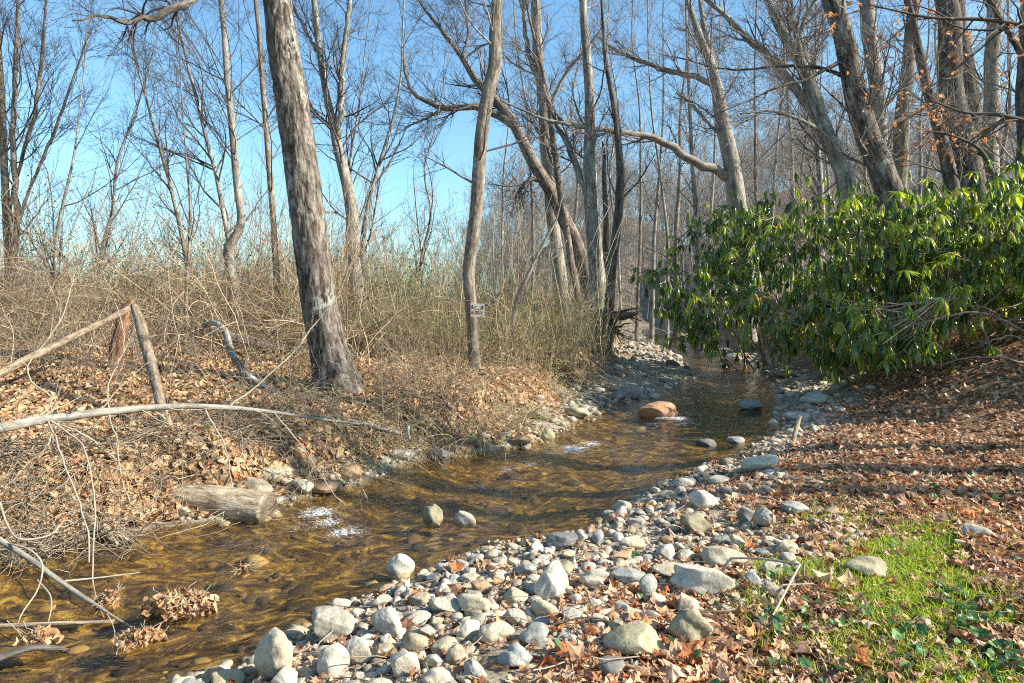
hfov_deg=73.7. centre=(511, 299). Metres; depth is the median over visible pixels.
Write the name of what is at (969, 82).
tree
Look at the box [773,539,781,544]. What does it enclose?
stone
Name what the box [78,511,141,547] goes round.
driftwood root
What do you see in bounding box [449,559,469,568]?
stone
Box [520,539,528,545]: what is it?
stone
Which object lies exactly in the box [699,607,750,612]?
dry stick
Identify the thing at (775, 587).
stone
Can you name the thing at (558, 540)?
stone
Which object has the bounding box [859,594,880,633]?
dry stick
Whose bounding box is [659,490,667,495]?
stone
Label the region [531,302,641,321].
fallen log
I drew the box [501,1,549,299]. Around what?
distant tree
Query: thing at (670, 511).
stone
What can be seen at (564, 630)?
stone
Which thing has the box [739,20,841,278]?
distant tree
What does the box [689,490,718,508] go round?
stone
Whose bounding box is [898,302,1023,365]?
bare bough
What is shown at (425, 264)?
shrub
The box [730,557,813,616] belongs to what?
dry stalk
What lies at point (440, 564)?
stone
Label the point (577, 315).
shrub
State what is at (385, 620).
stone
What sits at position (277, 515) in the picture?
stone
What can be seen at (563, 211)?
tree
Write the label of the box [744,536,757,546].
fallen leaf
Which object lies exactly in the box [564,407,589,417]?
stone
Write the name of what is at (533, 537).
stone
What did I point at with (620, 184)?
tree
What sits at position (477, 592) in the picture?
stone
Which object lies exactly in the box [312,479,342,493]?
stone
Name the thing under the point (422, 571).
stone
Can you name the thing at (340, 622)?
boulder
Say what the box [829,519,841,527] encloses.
stone
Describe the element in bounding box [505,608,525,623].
stone
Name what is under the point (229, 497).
log
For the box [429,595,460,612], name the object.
stone
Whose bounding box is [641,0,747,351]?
distant tree
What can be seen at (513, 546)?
stone
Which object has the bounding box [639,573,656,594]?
stone
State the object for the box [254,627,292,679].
boulder
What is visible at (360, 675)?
stone
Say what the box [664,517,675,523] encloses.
stone
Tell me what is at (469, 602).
stone
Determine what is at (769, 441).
gravel
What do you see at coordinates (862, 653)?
fallen leaf
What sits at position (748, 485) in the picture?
stone
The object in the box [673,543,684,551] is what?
stone
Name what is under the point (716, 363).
water
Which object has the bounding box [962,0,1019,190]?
tree
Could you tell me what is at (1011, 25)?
beech branch
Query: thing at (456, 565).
fallen leaf
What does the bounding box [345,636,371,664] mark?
stone
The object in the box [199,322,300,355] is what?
log
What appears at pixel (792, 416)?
stone
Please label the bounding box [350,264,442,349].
shrub
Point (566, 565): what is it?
stone
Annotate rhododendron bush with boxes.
[630,189,810,371]
[706,170,962,384]
[758,169,1023,313]
[817,139,1023,375]
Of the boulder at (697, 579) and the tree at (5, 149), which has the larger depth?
the tree at (5, 149)
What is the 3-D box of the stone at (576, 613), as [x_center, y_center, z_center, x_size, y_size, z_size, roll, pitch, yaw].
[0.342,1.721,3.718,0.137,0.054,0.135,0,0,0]
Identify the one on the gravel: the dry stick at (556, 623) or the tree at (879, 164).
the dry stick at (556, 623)
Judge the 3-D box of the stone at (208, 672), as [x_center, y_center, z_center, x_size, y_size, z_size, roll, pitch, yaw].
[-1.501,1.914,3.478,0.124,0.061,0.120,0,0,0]
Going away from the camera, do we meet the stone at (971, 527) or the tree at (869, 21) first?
the stone at (971, 527)
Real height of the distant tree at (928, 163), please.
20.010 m
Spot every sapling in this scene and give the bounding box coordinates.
[0,0,170,333]
[0,280,359,617]
[44,1,190,316]
[54,0,197,328]
[88,0,280,257]
[105,0,244,351]
[280,0,401,219]
[310,0,445,313]
[383,0,489,322]
[509,179,572,352]
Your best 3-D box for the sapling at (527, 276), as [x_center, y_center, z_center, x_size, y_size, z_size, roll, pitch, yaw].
[0.701,-0.702,15.053,1.464,3.937,0.793,0,0,-22]
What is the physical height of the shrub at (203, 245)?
2.752 m
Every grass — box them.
[714,473,1023,682]
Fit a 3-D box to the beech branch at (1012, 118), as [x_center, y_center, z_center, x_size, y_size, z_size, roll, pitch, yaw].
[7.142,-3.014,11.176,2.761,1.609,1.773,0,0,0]
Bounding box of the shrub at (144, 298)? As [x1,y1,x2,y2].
[109,248,199,349]
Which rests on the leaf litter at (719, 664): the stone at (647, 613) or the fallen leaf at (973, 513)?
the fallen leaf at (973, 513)
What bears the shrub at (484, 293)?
on the ground at (270, 614)
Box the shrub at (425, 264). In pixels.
[331,222,426,358]
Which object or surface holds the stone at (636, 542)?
on the ground at (270, 614)
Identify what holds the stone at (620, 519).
on the ground at (270, 614)
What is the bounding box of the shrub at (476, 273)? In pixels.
[376,243,547,326]
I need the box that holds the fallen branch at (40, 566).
[0,502,139,644]
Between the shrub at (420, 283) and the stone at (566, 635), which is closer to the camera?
the stone at (566, 635)
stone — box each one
[170,676,197,682]
[178,507,191,516]
[182,678,203,682]
[204,665,223,682]
[211,668,245,682]
[217,520,229,526]
[243,476,272,491]
[260,465,292,482]
[271,664,297,682]
[272,510,281,517]
[276,496,283,504]
[284,624,309,640]
[291,479,313,493]
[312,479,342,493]
[313,645,328,657]
[317,642,349,680]
[329,472,340,479]
[331,598,352,610]
[339,463,363,479]
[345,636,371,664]
[345,680,359,682]
[353,671,365,681]
[356,629,373,636]
[357,623,369,629]
[362,633,378,646]
[368,594,390,607]
[368,677,392,682]
[372,606,401,637]
[375,583,394,591]
[375,665,390,676]
[376,642,393,659]
[378,456,390,463]
[380,633,389,643]
[386,553,414,580]
[388,448,414,459]
[390,584,403,592]
[390,651,419,679]
[391,596,400,606]
[394,586,408,595]
[398,613,405,621]
[403,632,429,651]
[406,610,430,626]
[408,592,430,605]
[412,651,421,660]
[419,569,428,580]
[419,608,430,611]
[420,572,433,579]
[420,624,436,636]
[421,667,453,682]
[422,504,442,528]
[424,436,443,443]
[425,654,442,666]
[426,573,440,583]
[427,566,435,571]
[429,446,448,459]
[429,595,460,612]
[430,614,443,626]
[431,636,453,654]
[435,583,448,592]
[436,563,448,569]
[446,643,464,665]
[448,443,473,454]
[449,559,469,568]
[449,573,461,584]
[454,510,475,527]
[456,582,470,587]
[456,619,479,640]
[457,593,490,611]
[459,572,479,582]
[462,567,475,573]
[463,659,486,680]
[465,590,482,596]
[465,645,478,656]
[469,554,483,565]
[470,579,490,592]
[470,612,489,625]
[478,620,514,642]
[479,546,491,552]
[485,549,497,558]
[486,591,495,598]
[489,570,507,576]
[491,557,506,565]
[493,546,501,552]
[497,642,532,666]
[504,586,528,604]
[505,542,518,549]
[505,550,512,555]
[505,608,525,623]
[508,557,519,564]
[511,435,534,444]
[515,562,536,574]
[519,622,548,645]
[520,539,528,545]
[521,580,534,589]
[525,574,539,581]
[527,535,537,540]
[531,541,543,553]
[531,599,558,617]
[532,409,550,420]
[533,616,549,624]
[537,554,550,560]
[541,429,554,440]
[544,547,553,554]
[545,532,577,549]
[554,619,570,627]
[561,560,572,572]
[561,628,570,633]
[562,549,575,558]
[562,609,586,622]
[562,633,577,640]
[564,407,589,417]
[568,557,577,568]
[571,604,579,608]
[575,555,590,562]
[577,532,587,541]
[579,568,608,589]
[580,561,595,570]
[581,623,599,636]
[586,524,594,531]
[588,598,604,607]
[591,529,603,542]
[591,554,600,561]
[592,613,608,624]
[594,395,608,403]
[596,655,624,676]
[597,559,612,564]
[597,609,608,614]
[602,510,613,517]
[607,619,622,630]
[610,521,622,529]
[611,389,628,400]
[611,567,645,584]
[611,601,629,614]
[613,500,631,508]
[613,550,630,560]
[613,558,625,565]
[614,506,626,513]
[616,517,624,522]
[619,537,645,548]
[623,526,635,533]
[626,558,638,564]
[627,518,642,525]
[629,563,640,570]
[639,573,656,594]
[639,610,658,621]
[640,515,648,520]
[641,554,653,559]
[645,500,656,505]
[645,505,653,511]
[648,618,658,625]
[650,487,660,492]
[651,562,679,576]
[651,591,670,607]
[655,479,668,486]
[655,544,674,559]
[658,535,672,543]
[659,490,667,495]
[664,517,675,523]
[666,501,675,508]
[667,508,673,515]
[673,477,693,487]
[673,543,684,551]
[674,486,685,494]
[677,549,694,559]
[678,592,698,611]
[686,477,696,483]
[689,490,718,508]
[694,511,706,515]
[695,438,716,448]
[695,466,705,471]
[699,546,747,566]
[706,597,721,610]
[707,475,728,485]
[710,535,731,544]
[719,605,734,614]
[723,464,732,471]
[725,512,736,518]
[726,436,744,445]
[727,529,740,536]
[729,534,744,543]
[736,506,754,523]
[738,400,762,409]
[740,454,778,471]
[741,482,752,489]
[741,572,761,587]
[746,567,756,573]
[753,507,775,526]
[754,548,769,556]
[759,486,771,490]
[759,527,771,532]
[760,561,782,572]
[762,536,775,542]
[763,581,786,596]
[771,369,797,377]
[772,472,782,478]
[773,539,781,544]
[775,539,799,553]
[778,552,795,561]
[780,501,808,515]
[782,474,795,480]
[784,411,810,420]
[799,392,832,404]
[821,507,839,515]
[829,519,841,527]
[829,531,841,538]
[838,527,850,533]
[961,523,993,538]
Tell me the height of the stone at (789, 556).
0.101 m
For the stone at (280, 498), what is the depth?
6.50 m
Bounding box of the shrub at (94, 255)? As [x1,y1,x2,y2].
[0,174,205,342]
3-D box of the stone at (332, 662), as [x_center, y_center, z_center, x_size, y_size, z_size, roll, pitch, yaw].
[-0.863,1.752,3.304,0.154,0.179,0.099,0,0,-44]
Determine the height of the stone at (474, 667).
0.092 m
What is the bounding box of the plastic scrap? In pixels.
[407,426,410,441]
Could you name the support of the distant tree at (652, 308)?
on the ground at (270, 614)
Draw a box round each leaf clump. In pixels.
[7,620,64,651]
[88,581,127,615]
[107,614,168,654]
[140,581,219,621]
[227,551,264,580]
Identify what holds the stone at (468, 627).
on the ground at (270, 614)
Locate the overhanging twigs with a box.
[0,382,414,581]
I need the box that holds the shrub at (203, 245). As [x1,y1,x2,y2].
[144,215,251,351]
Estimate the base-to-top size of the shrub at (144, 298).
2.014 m
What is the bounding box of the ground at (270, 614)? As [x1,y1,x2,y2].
[0,182,1023,682]
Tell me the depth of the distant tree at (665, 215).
28.10 m
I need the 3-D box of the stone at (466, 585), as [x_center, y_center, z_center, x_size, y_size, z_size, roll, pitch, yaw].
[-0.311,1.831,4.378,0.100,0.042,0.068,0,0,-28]
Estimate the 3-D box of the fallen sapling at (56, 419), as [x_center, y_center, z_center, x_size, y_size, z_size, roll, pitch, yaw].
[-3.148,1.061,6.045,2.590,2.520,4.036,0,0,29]
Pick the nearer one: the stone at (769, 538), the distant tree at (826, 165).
the stone at (769, 538)
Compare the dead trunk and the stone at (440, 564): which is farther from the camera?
the dead trunk
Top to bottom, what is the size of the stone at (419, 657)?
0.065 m
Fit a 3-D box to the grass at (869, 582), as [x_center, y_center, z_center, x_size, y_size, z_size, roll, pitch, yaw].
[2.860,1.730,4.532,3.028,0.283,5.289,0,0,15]
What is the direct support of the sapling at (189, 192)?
on the ground at (270, 614)
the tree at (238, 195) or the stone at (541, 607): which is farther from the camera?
the tree at (238, 195)
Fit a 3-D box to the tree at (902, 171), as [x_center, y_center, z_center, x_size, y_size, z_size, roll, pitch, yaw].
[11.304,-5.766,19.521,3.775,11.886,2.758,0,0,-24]
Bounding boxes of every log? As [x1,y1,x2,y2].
[170,483,276,523]
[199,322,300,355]
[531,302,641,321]
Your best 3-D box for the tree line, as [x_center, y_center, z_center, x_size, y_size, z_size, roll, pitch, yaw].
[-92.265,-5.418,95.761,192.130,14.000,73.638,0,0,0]
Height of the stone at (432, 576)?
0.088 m
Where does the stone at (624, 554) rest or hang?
on the ground at (270, 614)
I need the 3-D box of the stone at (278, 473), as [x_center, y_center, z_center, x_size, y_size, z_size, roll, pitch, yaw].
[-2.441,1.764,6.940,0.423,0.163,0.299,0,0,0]
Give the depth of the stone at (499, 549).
5.16 m
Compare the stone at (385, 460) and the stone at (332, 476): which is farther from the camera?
the stone at (385, 460)
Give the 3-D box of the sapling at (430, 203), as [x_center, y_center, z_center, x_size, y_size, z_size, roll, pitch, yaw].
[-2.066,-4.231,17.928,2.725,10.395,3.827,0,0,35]
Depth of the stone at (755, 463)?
7.09 m
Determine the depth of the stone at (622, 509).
6.09 m
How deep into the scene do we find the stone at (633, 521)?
5.69 m
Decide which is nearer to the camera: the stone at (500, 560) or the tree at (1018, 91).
the stone at (500, 560)
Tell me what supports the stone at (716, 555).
on the ground at (270, 614)
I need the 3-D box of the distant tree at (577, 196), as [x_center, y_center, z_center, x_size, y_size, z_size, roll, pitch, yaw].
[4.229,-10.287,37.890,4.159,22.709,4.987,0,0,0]
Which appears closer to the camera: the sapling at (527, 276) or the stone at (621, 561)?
the stone at (621, 561)
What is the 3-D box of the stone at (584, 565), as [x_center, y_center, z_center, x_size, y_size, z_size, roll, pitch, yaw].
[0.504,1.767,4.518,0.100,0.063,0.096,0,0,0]
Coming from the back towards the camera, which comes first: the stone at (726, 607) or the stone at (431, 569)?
the stone at (431, 569)
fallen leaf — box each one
[448,560,465,572]
[554,643,570,662]
[678,640,701,664]
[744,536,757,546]
[853,643,875,666]
[963,509,982,520]
[988,498,999,508]
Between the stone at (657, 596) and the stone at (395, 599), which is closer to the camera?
the stone at (657, 596)
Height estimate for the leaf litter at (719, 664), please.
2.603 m
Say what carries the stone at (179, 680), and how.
on the ground at (270, 614)
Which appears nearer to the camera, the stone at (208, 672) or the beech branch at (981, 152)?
the stone at (208, 672)
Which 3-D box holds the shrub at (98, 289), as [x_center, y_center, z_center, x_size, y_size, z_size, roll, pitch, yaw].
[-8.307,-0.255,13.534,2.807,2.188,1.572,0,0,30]
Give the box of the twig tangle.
[0,349,359,579]
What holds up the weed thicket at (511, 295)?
on the ground at (270, 614)
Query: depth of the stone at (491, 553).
5.02 m
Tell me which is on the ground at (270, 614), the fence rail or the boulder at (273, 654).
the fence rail
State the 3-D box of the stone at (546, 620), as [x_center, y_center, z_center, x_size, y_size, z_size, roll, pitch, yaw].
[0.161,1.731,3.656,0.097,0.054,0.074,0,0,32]
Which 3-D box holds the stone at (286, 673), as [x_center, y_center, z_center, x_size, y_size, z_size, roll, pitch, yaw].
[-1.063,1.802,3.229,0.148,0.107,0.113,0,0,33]
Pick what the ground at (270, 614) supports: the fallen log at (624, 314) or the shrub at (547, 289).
the shrub at (547, 289)
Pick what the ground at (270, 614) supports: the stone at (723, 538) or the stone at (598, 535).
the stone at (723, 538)
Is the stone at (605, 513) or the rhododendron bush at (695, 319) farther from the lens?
the rhododendron bush at (695, 319)
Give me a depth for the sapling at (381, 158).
18.08 m
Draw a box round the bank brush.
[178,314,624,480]
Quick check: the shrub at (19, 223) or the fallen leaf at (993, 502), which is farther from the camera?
the shrub at (19, 223)
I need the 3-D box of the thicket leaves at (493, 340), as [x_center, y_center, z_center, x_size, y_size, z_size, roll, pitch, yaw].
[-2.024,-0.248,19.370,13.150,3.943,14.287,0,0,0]
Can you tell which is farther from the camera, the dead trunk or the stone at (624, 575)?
the dead trunk
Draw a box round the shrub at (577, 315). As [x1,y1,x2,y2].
[544,275,604,346]
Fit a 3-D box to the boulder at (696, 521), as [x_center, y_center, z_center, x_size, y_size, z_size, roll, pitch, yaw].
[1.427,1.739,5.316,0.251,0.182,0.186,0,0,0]
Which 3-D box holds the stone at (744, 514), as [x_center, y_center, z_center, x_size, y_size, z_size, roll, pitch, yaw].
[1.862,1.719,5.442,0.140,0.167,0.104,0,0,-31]
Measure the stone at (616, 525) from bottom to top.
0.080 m
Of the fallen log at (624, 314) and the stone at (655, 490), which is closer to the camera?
the stone at (655, 490)
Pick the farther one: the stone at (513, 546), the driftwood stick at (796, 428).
the driftwood stick at (796, 428)
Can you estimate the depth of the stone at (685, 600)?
3.75 m
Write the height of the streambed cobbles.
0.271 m
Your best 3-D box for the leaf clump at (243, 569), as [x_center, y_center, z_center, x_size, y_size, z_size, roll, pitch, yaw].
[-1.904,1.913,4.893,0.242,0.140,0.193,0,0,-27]
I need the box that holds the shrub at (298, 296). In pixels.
[269,243,360,357]
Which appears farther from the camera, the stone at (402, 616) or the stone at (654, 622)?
the stone at (402, 616)
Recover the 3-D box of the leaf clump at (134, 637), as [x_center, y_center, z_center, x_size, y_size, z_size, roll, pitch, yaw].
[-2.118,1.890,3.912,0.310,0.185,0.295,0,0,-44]
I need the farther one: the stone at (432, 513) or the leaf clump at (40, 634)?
the stone at (432, 513)
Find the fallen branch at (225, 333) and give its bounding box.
[202,313,400,434]
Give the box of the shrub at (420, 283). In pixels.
[371,249,461,321]
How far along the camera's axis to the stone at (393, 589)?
4.45 m
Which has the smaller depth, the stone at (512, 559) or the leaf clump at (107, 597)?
the leaf clump at (107, 597)
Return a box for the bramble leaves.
[0,195,451,371]
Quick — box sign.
[471,303,483,316]
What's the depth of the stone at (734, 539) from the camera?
4.88 m
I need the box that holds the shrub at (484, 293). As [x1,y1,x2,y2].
[406,248,536,337]
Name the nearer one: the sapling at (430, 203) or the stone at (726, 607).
the stone at (726, 607)
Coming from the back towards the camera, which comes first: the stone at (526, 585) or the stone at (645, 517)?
the stone at (645, 517)
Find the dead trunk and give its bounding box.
[577,141,626,277]
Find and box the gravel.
[151,329,878,682]
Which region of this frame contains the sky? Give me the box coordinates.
[0,0,1020,299]
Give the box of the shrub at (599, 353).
[579,331,625,365]
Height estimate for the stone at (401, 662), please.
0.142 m
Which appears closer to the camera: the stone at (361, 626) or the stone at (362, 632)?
the stone at (362, 632)
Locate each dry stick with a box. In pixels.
[550,616,611,624]
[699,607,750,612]
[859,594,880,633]
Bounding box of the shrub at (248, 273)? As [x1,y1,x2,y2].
[193,247,297,336]
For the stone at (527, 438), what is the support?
on the ground at (270, 614)
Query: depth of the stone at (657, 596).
3.87 m
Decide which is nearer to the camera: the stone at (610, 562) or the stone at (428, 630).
the stone at (428, 630)
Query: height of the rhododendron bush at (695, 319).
5.353 m
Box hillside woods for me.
[412,73,1016,320]
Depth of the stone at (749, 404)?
12.10 m
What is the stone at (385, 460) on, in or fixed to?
on the ground at (270, 614)
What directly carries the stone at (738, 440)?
on the ground at (270, 614)
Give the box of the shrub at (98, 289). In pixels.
[28,234,128,337]
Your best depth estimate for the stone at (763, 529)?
5.17 m
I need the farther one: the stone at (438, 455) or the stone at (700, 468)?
the stone at (438, 455)
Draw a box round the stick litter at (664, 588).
[0,338,1023,682]
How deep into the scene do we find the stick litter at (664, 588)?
3.70 m
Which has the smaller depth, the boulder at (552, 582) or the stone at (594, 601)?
the stone at (594, 601)
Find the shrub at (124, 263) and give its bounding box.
[50,192,179,336]
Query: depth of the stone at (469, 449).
8.70 m
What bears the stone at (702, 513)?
on the ground at (270, 614)
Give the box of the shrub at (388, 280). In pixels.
[299,217,421,345]
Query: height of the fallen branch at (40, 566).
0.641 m
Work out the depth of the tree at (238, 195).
14.50 m
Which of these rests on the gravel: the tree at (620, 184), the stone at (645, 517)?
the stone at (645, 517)
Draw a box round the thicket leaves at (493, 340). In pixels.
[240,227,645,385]
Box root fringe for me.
[0,404,393,555]
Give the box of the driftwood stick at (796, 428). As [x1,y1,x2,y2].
[790,415,801,445]
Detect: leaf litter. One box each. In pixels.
[0,310,672,547]
[229,306,1023,682]
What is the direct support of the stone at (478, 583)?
on the ground at (270, 614)
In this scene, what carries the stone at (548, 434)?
on the ground at (270, 614)
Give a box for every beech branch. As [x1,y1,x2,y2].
[809,0,1023,96]
[863,51,1023,167]
[895,87,994,179]
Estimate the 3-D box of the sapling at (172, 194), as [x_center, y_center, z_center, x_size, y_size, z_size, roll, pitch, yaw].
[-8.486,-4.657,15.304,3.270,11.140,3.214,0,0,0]
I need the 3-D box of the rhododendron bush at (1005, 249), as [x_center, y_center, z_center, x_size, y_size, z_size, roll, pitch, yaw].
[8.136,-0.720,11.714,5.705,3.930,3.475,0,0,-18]
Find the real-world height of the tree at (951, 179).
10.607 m
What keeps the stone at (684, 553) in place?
on the ground at (270, 614)
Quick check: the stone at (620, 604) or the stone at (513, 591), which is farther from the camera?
the stone at (513, 591)
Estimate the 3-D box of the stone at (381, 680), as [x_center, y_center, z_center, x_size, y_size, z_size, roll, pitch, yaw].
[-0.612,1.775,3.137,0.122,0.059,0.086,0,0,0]
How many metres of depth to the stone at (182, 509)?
6.03 m
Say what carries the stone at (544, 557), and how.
on the ground at (270, 614)
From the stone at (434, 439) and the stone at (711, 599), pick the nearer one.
the stone at (711, 599)
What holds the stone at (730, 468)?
on the ground at (270, 614)
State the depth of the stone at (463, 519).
5.98 m
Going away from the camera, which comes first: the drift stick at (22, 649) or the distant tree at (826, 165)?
the drift stick at (22, 649)
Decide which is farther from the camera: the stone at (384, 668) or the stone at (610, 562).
the stone at (610, 562)
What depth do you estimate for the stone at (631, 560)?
4.61 m
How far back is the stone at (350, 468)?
7.29 m
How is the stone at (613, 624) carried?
on the ground at (270, 614)
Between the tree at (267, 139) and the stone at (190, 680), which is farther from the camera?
the tree at (267, 139)
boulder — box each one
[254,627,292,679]
[312,605,356,643]
[533,560,568,599]
[602,620,662,654]
[638,401,677,426]
[669,609,711,641]
[670,563,734,597]
[679,512,712,532]
[843,556,886,578]
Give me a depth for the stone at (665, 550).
4.73 m
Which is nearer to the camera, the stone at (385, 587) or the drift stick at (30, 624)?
the drift stick at (30, 624)
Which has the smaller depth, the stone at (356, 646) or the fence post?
the stone at (356, 646)
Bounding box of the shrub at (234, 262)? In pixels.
[184,215,284,349]
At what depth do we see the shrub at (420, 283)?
16.75 m
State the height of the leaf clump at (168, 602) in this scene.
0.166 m
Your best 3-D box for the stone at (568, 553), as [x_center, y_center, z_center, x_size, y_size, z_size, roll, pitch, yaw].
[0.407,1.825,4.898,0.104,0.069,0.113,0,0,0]
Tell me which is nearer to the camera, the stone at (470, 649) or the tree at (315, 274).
the stone at (470, 649)
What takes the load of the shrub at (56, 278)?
on the ground at (270, 614)
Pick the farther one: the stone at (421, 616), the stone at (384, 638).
the stone at (421, 616)
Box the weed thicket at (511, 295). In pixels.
[208,161,653,385]
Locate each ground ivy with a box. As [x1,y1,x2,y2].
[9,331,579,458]
[555,420,1023,682]
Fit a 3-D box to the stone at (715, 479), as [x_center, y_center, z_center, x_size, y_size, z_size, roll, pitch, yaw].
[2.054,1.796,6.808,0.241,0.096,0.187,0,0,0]
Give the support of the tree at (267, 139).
on the ground at (270, 614)
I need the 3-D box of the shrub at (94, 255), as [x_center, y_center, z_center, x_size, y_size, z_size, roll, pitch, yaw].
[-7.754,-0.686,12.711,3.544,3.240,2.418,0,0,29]
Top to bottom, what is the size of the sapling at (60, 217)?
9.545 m
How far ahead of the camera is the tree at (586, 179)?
21.03 m
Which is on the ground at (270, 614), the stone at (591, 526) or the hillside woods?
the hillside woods
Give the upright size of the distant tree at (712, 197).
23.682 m
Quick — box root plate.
[595,308,635,345]
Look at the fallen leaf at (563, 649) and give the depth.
3.23 m
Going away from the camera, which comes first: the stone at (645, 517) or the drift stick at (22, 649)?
the drift stick at (22, 649)
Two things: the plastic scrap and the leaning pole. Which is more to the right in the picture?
the plastic scrap
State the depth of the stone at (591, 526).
5.63 m
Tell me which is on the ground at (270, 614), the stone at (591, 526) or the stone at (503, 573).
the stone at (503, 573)
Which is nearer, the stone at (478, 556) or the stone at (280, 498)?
the stone at (478, 556)
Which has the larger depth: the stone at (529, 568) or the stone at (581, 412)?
the stone at (581, 412)
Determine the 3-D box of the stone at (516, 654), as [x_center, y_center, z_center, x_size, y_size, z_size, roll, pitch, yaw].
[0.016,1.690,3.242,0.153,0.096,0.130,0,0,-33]
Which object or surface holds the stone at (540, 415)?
on the ground at (270, 614)
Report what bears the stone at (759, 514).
on the ground at (270, 614)
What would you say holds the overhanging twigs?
on the ground at (270, 614)
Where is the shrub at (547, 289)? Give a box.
[522,247,594,337]
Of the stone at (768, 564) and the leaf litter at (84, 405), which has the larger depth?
the leaf litter at (84, 405)
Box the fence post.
[107,298,134,372]
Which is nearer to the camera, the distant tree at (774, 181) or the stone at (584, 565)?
the stone at (584, 565)
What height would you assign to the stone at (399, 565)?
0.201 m
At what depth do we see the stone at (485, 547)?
5.22 m
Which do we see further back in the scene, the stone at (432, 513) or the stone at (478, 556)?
the stone at (432, 513)
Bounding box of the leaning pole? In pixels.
[130,303,173,431]
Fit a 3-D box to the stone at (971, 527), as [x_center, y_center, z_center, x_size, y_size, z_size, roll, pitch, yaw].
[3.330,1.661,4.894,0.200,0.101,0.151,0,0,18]
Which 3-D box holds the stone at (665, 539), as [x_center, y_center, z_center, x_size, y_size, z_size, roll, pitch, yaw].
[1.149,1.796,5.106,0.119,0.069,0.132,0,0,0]
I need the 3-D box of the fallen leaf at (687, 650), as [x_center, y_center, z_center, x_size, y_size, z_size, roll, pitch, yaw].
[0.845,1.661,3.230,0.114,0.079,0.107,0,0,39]
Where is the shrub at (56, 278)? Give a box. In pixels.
[0,200,131,340]
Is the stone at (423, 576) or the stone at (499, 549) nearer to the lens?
the stone at (423, 576)
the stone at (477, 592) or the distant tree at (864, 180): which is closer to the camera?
the stone at (477, 592)
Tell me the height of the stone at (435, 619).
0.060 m
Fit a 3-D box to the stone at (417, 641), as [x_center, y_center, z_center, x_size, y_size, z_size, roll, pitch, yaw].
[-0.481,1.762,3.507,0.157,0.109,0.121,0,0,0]
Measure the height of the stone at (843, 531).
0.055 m
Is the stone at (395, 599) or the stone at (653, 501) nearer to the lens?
the stone at (395, 599)
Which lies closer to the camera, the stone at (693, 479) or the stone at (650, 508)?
the stone at (650, 508)
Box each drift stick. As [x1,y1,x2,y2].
[0,619,115,627]
[0,644,64,660]
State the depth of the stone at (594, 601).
3.85 m
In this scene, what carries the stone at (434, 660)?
on the ground at (270, 614)
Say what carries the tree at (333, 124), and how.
on the ground at (270, 614)
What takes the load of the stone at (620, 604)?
on the ground at (270, 614)
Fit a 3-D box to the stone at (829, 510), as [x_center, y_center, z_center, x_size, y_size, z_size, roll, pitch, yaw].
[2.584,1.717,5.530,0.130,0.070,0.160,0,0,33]
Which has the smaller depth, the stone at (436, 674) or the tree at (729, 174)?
the stone at (436, 674)
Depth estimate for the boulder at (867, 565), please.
4.27 m
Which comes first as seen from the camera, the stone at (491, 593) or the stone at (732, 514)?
the stone at (491, 593)
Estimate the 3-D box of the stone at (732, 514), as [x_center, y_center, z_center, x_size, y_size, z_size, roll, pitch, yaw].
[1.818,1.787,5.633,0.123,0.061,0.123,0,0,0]
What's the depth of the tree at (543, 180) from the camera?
23.38 m
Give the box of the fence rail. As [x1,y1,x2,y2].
[0,304,130,377]
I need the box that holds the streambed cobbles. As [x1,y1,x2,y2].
[0,357,774,682]
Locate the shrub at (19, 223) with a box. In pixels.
[2,166,63,331]
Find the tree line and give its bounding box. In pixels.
[0,207,540,302]
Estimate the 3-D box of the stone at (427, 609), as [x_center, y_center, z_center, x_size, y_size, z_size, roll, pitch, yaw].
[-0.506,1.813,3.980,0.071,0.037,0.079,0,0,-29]
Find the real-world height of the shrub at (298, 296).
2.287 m
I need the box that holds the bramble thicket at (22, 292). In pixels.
[0,103,520,386]
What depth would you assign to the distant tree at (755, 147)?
32.14 m
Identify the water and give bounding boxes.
[0,329,784,682]
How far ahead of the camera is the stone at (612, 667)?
3.10 m
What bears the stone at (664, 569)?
on the ground at (270, 614)
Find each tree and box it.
[0,0,160,324]
[20,0,366,395]
[72,0,293,331]
[148,0,338,329]
[240,0,413,323]
[366,0,591,333]
[394,0,566,368]
[470,0,535,304]
[490,0,626,354]
[498,0,630,325]
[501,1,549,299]
[503,0,606,331]
[539,0,675,355]
[547,0,793,351]
[559,1,615,298]
[573,1,643,330]
[575,0,684,341]
[608,0,721,348]
[624,0,703,338]
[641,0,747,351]
[648,0,724,334]
[658,0,1000,371]
[680,0,886,345]
[692,0,750,302]
[698,0,823,305]
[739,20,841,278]
[749,1,827,293]
[752,4,809,290]
[763,1,889,297]
[783,0,854,257]
[820,0,920,197]
[820,0,933,313]
[852,0,936,188]
[853,0,1016,297]
[876,0,942,221]
[881,0,1014,279]
[889,0,1015,280]
[922,0,1017,147]
[933,0,1017,227]
[950,0,1023,222]
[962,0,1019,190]
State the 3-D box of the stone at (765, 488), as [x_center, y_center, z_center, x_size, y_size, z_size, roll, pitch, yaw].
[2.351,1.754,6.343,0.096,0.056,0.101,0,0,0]
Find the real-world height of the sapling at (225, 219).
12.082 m
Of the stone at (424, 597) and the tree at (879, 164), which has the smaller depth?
the stone at (424, 597)

